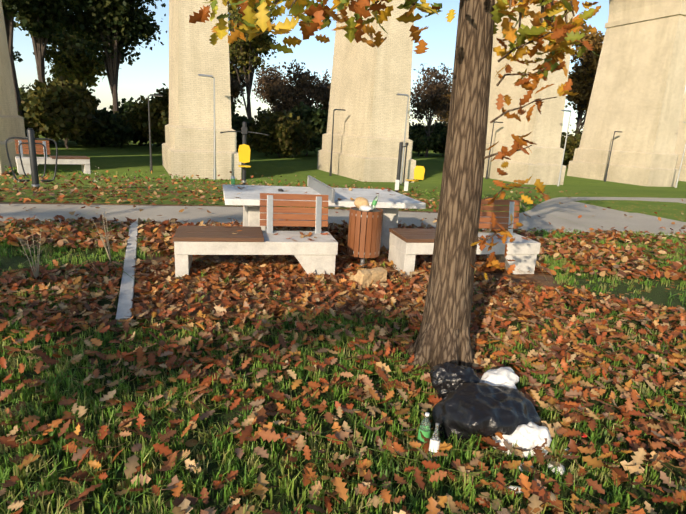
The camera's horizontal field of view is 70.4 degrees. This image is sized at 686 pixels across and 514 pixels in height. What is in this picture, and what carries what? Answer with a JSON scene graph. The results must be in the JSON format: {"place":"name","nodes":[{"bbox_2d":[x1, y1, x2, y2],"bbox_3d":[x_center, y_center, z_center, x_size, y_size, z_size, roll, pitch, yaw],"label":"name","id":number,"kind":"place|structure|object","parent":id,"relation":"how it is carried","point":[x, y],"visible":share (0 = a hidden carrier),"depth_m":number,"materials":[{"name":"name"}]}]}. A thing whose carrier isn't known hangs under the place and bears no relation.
{"place":"outdoors","nodes":[
{"label":"outdoors","id":0,"kind":"place"},
{"bbox_2d":[0,134,685,513],"bbox_3d":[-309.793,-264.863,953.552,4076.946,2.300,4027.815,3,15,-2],"label":"ground","id":1,"kind":"structure","parent":0,"point":[134,160],"depth_m":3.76,"materials":[{"name":"green plant"}]},
{"bbox_2d":[0,0,28,174],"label":"viaduct pier","id":2,"kind":"structure","parent":1,"relation":"on","point":[11,122],"depth_m":34.81,"materials":[{"name":"beige concrete"}]},
{"bbox_2d":[13,12,22,61],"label":"tree","id":3,"kind":"object","parent":1,"relation":"on","point":[18,54],"visible":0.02,"depth_m":71.25,"materials":[{"name":"green plant"}]},
{"bbox_2d":[1,0,42,115],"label":"tree","id":4,"kind":"object","parent":1,"relation":"on","point":[11,8],"visible":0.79,"depth_m":53.88,"materials":[{"name":"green plant"}]},
{"bbox_2d":[20,96,25,118],"bbox_3d":[-41.393,-16.845,57.751,9.170,7.228,8.565,9,16,19],"label":"scrub","id":5,"kind":"object","parent":1,"relation":"on","point":[23,111],"visible":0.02,"depth_m":57.72,"materials":[{"name":"green plant"}]},
{"bbox_2d":[19,87,31,119],"bbox_3d":[-43.250,-19.004,64.618,9.445,7.722,9.203,17,20,41],"label":"scrub","id":6,"kind":"object","parent":1,"relation":"on","point":[22,91],"depth_m":61.93,"materials":[{"name":"green plant"}]},
{"bbox_2d":[13,168,43,279],"bbox_3d":[-4.635,-0.712,7.059,0.240,0.634,5.934,-6,18,-33],"label":"dry weed","id":7,"kind":"object","parent":1,"relation":"on","point":[36,274],"visible":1,"depth_m":4.86,"materials":[{"name":"beige plant"}]},
{"bbox_2d":[14,0,79,143],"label":"tree","id":8,"kind":"object","parent":1,"relation":"on","point":[40,22],"visible":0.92,"depth_m":59.36,"materials":[{"name":"green plant"}]},
{"bbox_2d":[15,139,90,173],"bbox_3d":[-8.255,-2.841,13.846,1.788,0.903,0.644,-7,18,-36],"label":"bench","id":9,"kind":"object","parent":1,"relation":"on","point":[84,161],"visible":0.9,"depth_m":13.71,"materials":[{"name":"concrete"}]},
{"bbox_2d":[18,76,105,148],"bbox_3d":[-32.131,-16.381,55.492,10.389,8.521,10.477,3,15,-2],"label":"scrub","id":10,"kind":"object","parent":1,"relation":"on","point":[55,109],"visible":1,"depth_m":53.45,"materials":[{"name":"green plant"}]},
{"bbox_2d":[33,27,106,88],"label":"tree","id":11,"kind":"object","parent":1,"relation":"on","point":[70,61],"visible":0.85,"depth_m":80.30,"materials":[{"name":"green plant"}]},
{"bbox_2d":[60,103,139,147],"bbox_3d":[-32.586,-17.095,63.312,9.750,6.520,9.981,3,15,-2],"label":"scrub","id":12,"kind":"object","parent":1,"relation":"on","point":[115,130],"visible":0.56,"depth_m":62.08,"materials":[{"name":"green plant"}]},
{"bbox_2d":[90,167,113,261],"bbox_3d":[-4.226,-1.022,8.420,0.296,0.595,6.555,-4,16,-27],"label":"dry weed","id":13,"kind":"object","parent":1,"relation":"on","point":[107,243],"visible":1,"depth_m":5.75,"materials":[{"name":"beige plant"}]},
{"bbox_2d":[60,0,166,143],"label":"tree","id":14,"kind":"object","parent":1,"relation":"on","point":[113,28],"visible":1,"depth_m":65.14,"materials":[{"name":"green plant"}]},
{"bbox_2d":[109,97,160,146],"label":"scrub","id":15,"kind":"object","parent":1,"relation":"on","point":[123,108],"visible":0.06,"depth_m":69.64,"materials":[{"name":"green plant"}]},
{"bbox_2d":[122,83,168,143],"bbox_3d":[-21.549,-16.925,60.280,9.217,8.398,11.085,3,15,-2],"label":"scrub","id":16,"kind":"object","parent":1,"relation":"on","point":[138,120],"visible":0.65,"depth_m":56.58,"materials":[{"name":"green plant"}]},
{"bbox_2d":[148,94,162,171],"bbox_3d":[-14.132,-9.156,36.813,1.130,6.020,0.360,-3,16,-23],"label":"lamp post","id":17,"kind":"object","parent":1,"relation":"on","point":[151,166],"visible":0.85,"depth_m":36.56,"materials":[{"name":"grey metal"}]},
{"bbox_2d":[162,0,240,179],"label":"viaduct pier","id":18,"kind":"structure","parent":1,"relation":"on","point":[188,144],"depth_m":34.12,"materials":[{"name":"beige concrete"}]},
{"bbox_2d":[198,74,215,179],"bbox_3d":[-9.135,-8.457,32.773,1.130,7.220,0.360,-3,16,-23],"label":"lamp post","id":19,"kind":"object","parent":1,"relation":"on","point":[214,168],"visible":0.88,"depth_m":32.82,"materials":[{"name":"metal"}]},
{"bbox_2d":[0,188,437,212],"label":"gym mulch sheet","id":20,"kind":"object","parent":1,"relation":"on","point":[139,204],"visible":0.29,"depth_m":9.82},
{"bbox_2d":[5,128,57,192],"bbox_3d":[-7.011,-2.137,11.011,0.994,1.510,0.170,-4,17,-28],"label":"outdoor exercise machine","id":21,"kind":"object","parent":20,"relation":"on","point":[31,139],"visible":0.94,"depth_m":10.96,"materials":[{"name":"grey metal"}]},
{"bbox_2d":[231,104,241,134],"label":"scrub","id":22,"kind":"object","parent":1,"relation":"on","point":[234,119],"visible":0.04,"depth_m":67.33,"materials":[{"name":"green plant"}]},
{"bbox_2d":[229,59,254,107],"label":"tree","id":23,"kind":"object","parent":1,"relation":"on","point":[235,90],"visible":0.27,"depth_m":90.93,"materials":[{"name":"green plant"}]},
{"bbox_2d":[220,122,268,184],"bbox_3d":[-2.870,-2.929,14.143,1.355,1.950,0.545,0,15,-13],"label":"outdoor exercise machine","id":24,"kind":"object","parent":1,"relation":"on","point":[244,153],"visible":0.94,"depth_m":14.17,"materials":[{"name":"yellow plastic"}]},
{"bbox_2d":[235,114,255,149],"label":"scrub","id":25,"kind":"object","parent":1,"relation":"on","point":[241,119],"visible":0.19,"depth_m":73.30,"materials":[{"name":"green plant"}]},
{"bbox_2d":[227,0,277,149],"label":"tree","id":26,"kind":"object","parent":1,"relation":"on","point":[243,55],"visible":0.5,"depth_m":74.36,"materials":[{"name":"green plant"}]},
{"bbox_2d":[252,62,290,112],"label":"tree","id":27,"kind":"object","parent":1,"relation":"on","point":[264,80],"visible":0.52,"depth_m":110.78,"materials":[{"name":"brown plant"}]},
{"bbox_2d":[241,107,316,157],"bbox_3d":[-8.240,-15.942,63.695,9.910,6.611,8.577,3,15,-2],"label":"scrub","id":28,"kind":"object","parent":1,"relation":"on","point":[288,134],"visible":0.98,"depth_m":61.33,"materials":[{"name":"green plant"}]},
{"bbox_2d":[267,59,329,153],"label":"tree","id":29,"kind":"object","parent":1,"relation":"on","point":[300,90],"visible":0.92,"depth_m":72.53,"materials":[{"name":"brown plant"}]},
{"bbox_2d":[285,101,327,155],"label":"scrub","id":30,"kind":"object","parent":1,"relation":"on","point":[317,119],"visible":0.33,"depth_m":67.65,"materials":[{"name":"green plant"}]},
{"bbox_2d":[313,69,330,111],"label":"tree","id":31,"kind":"object","parent":1,"relation":"on","point":[325,103],"visible":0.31,"depth_m":98.08,"materials":[{"name":"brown plant"}]},
{"bbox_2d":[329,109,345,175],"bbox_3d":[-0.528,-9.835,42.603,1.130,6.020,0.360,-3,16,-23],"label":"lamp post","id":32,"kind":"object","parent":1,"relation":"on","point":[330,173],"visible":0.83,"depth_m":42.38,"materials":[{"name":"grey metal"}]},
{"bbox_2d":[6,223,671,324],"bbox_3d":[-4.357,0.023,5.480,55.045,0.080,4.186,-1,15,-15],"label":"concrete edging","id":33,"kind":"object","parent":1,"relation":"on","point":[126,295],"visible":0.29,"depth_m":5.14,"materials":[{"name":"grey concrete"}]},
{"bbox_2d":[0,167,685,513],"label":"fallen leaves","id":34,"kind":"object","parent":1,"relation":"on","point":[540,498],"visible":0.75,"depth_m":3.86,"materials":[{"name":"brown plant"}]},
{"bbox_2d":[0,197,685,233],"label":"path","id":35,"kind":"structure","parent":1,"relation":"on","point":[574,210],"depth_m":10.02,"materials":[{"name":"grey concrete"}]},
{"bbox_2d":[132,227,559,318],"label":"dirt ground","id":36,"kind":"structure","parent":1,"relation":"on","point":[536,277],"depth_m":5.37,"materials":[{"name":"brown soil"}]},
{"bbox_2d":[173,193,337,276],"bbox_3d":[-1.001,-0.265,5.674,1.803,0.903,0.644,0,15,-13],"label":"bench","id":37,"kind":"object","parent":36,"relation":"on","point":[318,254],"visible":0.96,"depth_m":5.60,"materials":[{"name":"concrete"}]},
{"bbox_2d":[274,232,334,240],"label":"fallen leaves","id":38,"kind":"object","parent":37,"relation":"on","point":[308,234],"visible":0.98,"depth_m":5.82,"materials":[{"name":"brown plant"}]},
{"bbox_2d":[223,175,425,248],"bbox_3d":[-0.367,-0.656,7.241,2.740,0.935,1.740,-1,15,-15],"label":"ping pong table","id":39,"kind":"object","parent":36,"relation":"on","point":[248,199],"visible":0.6,"depth_m":6.97,"materials":[{"name":"concrete"}]},
{"bbox_2d":[231,176,234,185],"bbox_3d":[-1.670,-1.148,7.374,0.058,0.145,0.059,3,15,-2],"label":"drink can","id":40,"kind":"object","parent":39,"relation":"on","point":[232,180],"visible":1,"depth_m":7.35,"materials":[{"name":"green metal"}]},
{"bbox_2d":[236,186,394,199],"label":"fallen leaves","id":41,"kind":"object","parent":39,"relation":"on","point":[337,198],"visible":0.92,"depth_m":7.14,"materials":[{"name":"brown plant"}]},
{"bbox_2d":[354,267,388,289],"bbox_3d":[0.349,0.245,5.444,0.367,0.217,0.372,-7,18,-35],"label":"kraft paper bag","id":42,"kind":"object","parent":36,"relation":"on","point":[364,276],"visible":0.71,"depth_m":5.41,"materials":[{"name":"beige paper"}]},
{"bbox_2d":[388,199,540,275],"bbox_3d":[1.579,-0.274,6.312,1.850,0.903,0.644,0,15,-14],"label":"bench","id":43,"kind":"object","parent":36,"relation":"on","point":[407,246],"visible":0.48,"depth_m":6.25,"materials":[{"name":"concrete"}]},
{"bbox_2d":[347,207,382,266],"bbox_3d":[0.267,-0.147,6.222,0.418,0.940,0.424,3,15,-2],"label":"litter bin","id":44,"kind":"object","parent":1,"relation":"on","point":[364,234],"visible":0.83,"depth_m":6.02,"materials":[{"name":"wood"}]},
{"bbox_2d":[354,197,368,207],"bbox_3d":[0.238,-0.674,6.095,0.198,0.150,0.173,3,15,-2],"label":"paper bag","id":45,"kind":"object","parent":44,"relation":"on","point":[359,201],"visible":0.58,"depth_m":6.04,"materials":[{"name":"paper"}]},
{"bbox_2d":[359,205,372,211],"bbox_3d":[0.288,-0.603,6.035,0.174,0.082,0.214,3,15,-2],"label":"white bin rubbish","id":46,"kind":"object","parent":44,"relation":"on","point":[365,208],"visible":0.92,"depth_m":5.96,"materials":[{"name":"white plastic"}]},
{"bbox_2d":[371,194,378,209],"bbox_3d":[0.396,-0.694,6.110,0.103,0.199,0.056,-1,15,-17],"label":"bottle","id":47,"kind":"object","parent":44,"relation":"in","point":[374,202],"visible":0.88,"depth_m":6.09,"materials":[{"name":"green glass"}]},
{"bbox_2d":[189,0,600,373],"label":"oak tree","id":48,"kind":"object","parent":1,"relation":"on","point":[443,335],"visible":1,"depth_m":3.15,"materials":[{"name":"brown plant"}]},
{"bbox_2d":[396,93,408,183],"bbox_3d":[4.468,-9.136,38.563,1.130,7.220,0.360,-3,16,-23],"label":"lamp post","id":49,"kind":"object","parent":1,"relation":"on","point":[401,173],"visible":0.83,"depth_m":38.63,"materials":[{"name":"metal"}]},
{"bbox_2d":[395,142,424,192],"bbox_3d":[1.958,-2.530,14.343,0.836,1.650,0.408,2,15,-5],"label":"gym rower","id":50,"kind":"object","parent":1,"relation":"on","point":[419,171],"visible":0.98,"depth_m":14.24,"materials":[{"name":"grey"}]},
{"bbox_2d":[417,412,430,448],"bbox_3d":[0.447,0.958,2.674,0.068,0.219,0.068,3,15,-2],"label":"bottle","id":51,"kind":"object","parent":1,"relation":"on","point":[425,427],"visible":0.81,"depth_m":2.65,"materials":[{"name":"green glass"}]},
{"bbox_2d":[408,122,445,155],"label":"scrub","id":52,"kind":"object","parent":1,"relation":"on","point":[418,137],"visible":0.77,"depth_m":91.79,"materials":[{"name":"green plant"}]},
{"bbox_2d":[409,63,452,156],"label":"tree","id":53,"kind":"object","parent":1,"relation":"on","point":[430,95],"visible":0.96,"depth_m":88.02,"materials":[{"name":"brown plant"}]},
{"bbox_2d":[428,423,439,459],"bbox_3d":[0.486,0.988,2.578,0.053,0.200,0.093,8,15,16],"label":"glass bottle","id":54,"kind":"object","parent":1,"relation":"on","point":[434,442],"visible":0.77,"depth_m":2.57,"materials":[{"name":"white glass"}]},
{"bbox_2d":[431,121,447,155],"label":"scrub","id":55,"kind":"object","parent":1,"relation":"on","point":[442,147],"visible":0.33,"depth_m":98.13,"materials":[{"name":"green plant"}]},
{"bbox_2d":[431,84,451,124],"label":"tree","id":56,"kind":"object","parent":1,"relation":"on","point":[442,119],"visible":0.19,"depth_m":116.49,"materials":[{"name":"brown plant"}]},
{"bbox_2d":[431,382,541,441],"bbox_3d":[0.847,0.919,2.871,0.645,0.303,0.421,2,15,-7],"label":"black bin bag","id":57,"kind":"object","parent":1,"relation":"on","point":[464,411],"visible":0.96,"depth_m":2.77,"materials":[{"name":"black plastic"}]},
{"bbox_2d":[430,362,479,397],"bbox_3d":[0.727,0.810,3.168,0.323,0.243,0.235,3,15,-2],"label":"trash bag","id":58,"kind":"object","parent":57,"relation":"attached to","point":[447,378],"visible":0.69,"depth_m":3.10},
{"bbox_2d":[481,367,519,388],"bbox_3d":[1.003,0.820,3.091,0.272,0.177,0.438,14,18,35],"label":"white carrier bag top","id":59,"kind":"object","parent":57,"relation":"on","point":[505,376],"visible":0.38,"depth_m":3.10,"materials":[{"name":"white plastic"}]},
{"bbox_2d":[485,121,502,178],"bbox_3d":[15.281,-10.624,49.333,1.130,6.020,0.360,-3,16,-23],"label":"lamp post","id":60,"kind":"object","parent":1,"relation":"on","point":[486,177],"visible":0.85,"depth_m":49.10,"materials":[{"name":"grey metal"}]},
{"bbox_2d":[507,486,523,493],"bbox_3d":[0.849,1.148,2.400,0.105,0.040,0.047,3,15,-2],"label":"paper scrap","id":61,"kind":"object","parent":1,"relation":"on","point":[513,487],"visible":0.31,"depth_m":2.38,"materials":[{"name":"white paper"}]},
{"bbox_2d":[491,422,551,457],"bbox_3d":[0.997,1.015,2.739,0.310,0.198,0.223,3,15,-2],"label":"white carrier bag","id":62,"kind":"object","parent":1,"relation":"on","point":[529,436],"visible":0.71,"depth_m":2.66,"materials":[{"name":"white plastic"}]},
{"bbox_2d":[547,462,565,474],"bbox_3d":[1.136,1.119,2.590,0.100,0.033,0.092,3,15,-2],"label":"paper scrap","id":63,"kind":"object","parent":1,"relation":"on","point":[550,466],"visible":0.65,"depth_m":2.56,"materials":[{"name":"white paper"}]},
{"bbox_2d":[557,110,571,185],"bbox_3d":[20.277,-9.926,45.292,1.130,7.220,0.360,-3,16,-23],"label":"lamp post","id":64,"kind":"object","parent":1,"relation":"on","point":[559,177],"visible":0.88,"depth_m":45.47,"materials":[{"name":"metal"}]},
{"bbox_2d":[560,129,582,166],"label":"scrub","id":65,"kind":"object","parent":1,"relation":"on","point":[572,143],"visible":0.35,"depth_m":78.07,"materials":[{"name":"green plant"}]},
{"bbox_2d":[565,102,586,128],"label":"tree","id":66,"kind":"object","parent":1,"relation":"on","point":[566,106],"depth_m":112.19,"materials":[{"name":"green plant"}]},
{"bbox_2d":[566,30,604,133],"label":"tree","id":67,"kind":"object","parent":1,"relation":"on","point":[582,77],"visible":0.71,"depth_m":83.86,"materials":[{"name":"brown plant"}]},
{"bbox_2d":[604,131,621,181],"bbox_3d":[31.090,-11.413,56.062,1.130,6.020,0.360,-3,16,-23],"label":"lamp post","id":68,"kind":"object","parent":1,"relation":"on","point":[605,179],"visible":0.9,"depth_m":55.87,"materials":[{"name":"grey metal"}]},
{"bbox_2d":[674,90,685,181],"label":"viaduct pier","id":69,"kind":"structure","parent":1,"relation":"on","point":[680,142],"depth_m":66.57,"materials":[{"name":"concrete"}]},
{"bbox_2d":[675,122,685,187],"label":"lamp post","id":70,"kind":"object","parent":1,"relation":"on","point":[677,180],"visible":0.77,"depth_m":52.44,"materials":[{"name":"metal"}]},
{"bbox_2d":[13,0,685,136],"label":"sky","id":71,"kind":"structure","parent":0,"point":[146,75],"materials":[{"name":"blue"}]},
{"bbox_2d":[317,0,415,182],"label":"viaduct pier","id":72,"kind":"structure","parent":0,"point":[368,83],"depth_m":40.31,"materials":[{"name":"beige concrete"}]},
{"bbox_2d":[483,0,575,184],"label":"viaduct pier","id":73,"kind":"structure","parent":0,"point":[542,161],"depth_m":47.28,"materials":[{"name":"beige concrete"}]},
{"bbox_2d":[567,0,685,186],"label":"viaduct pier","id":74,"kind":"structure","parent":0,"point":[637,93],"depth_m":54.49,"materials":[{"name":"beige concrete"}]},
{"bbox_2d":[608,0,681,21],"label":"viaduct arch","id":75,"kind":"structure","parent":74,"relation":"on","point":[622,9],"depth_m":54.27,"materials":[{"name":"beige concrete"}]}
]}

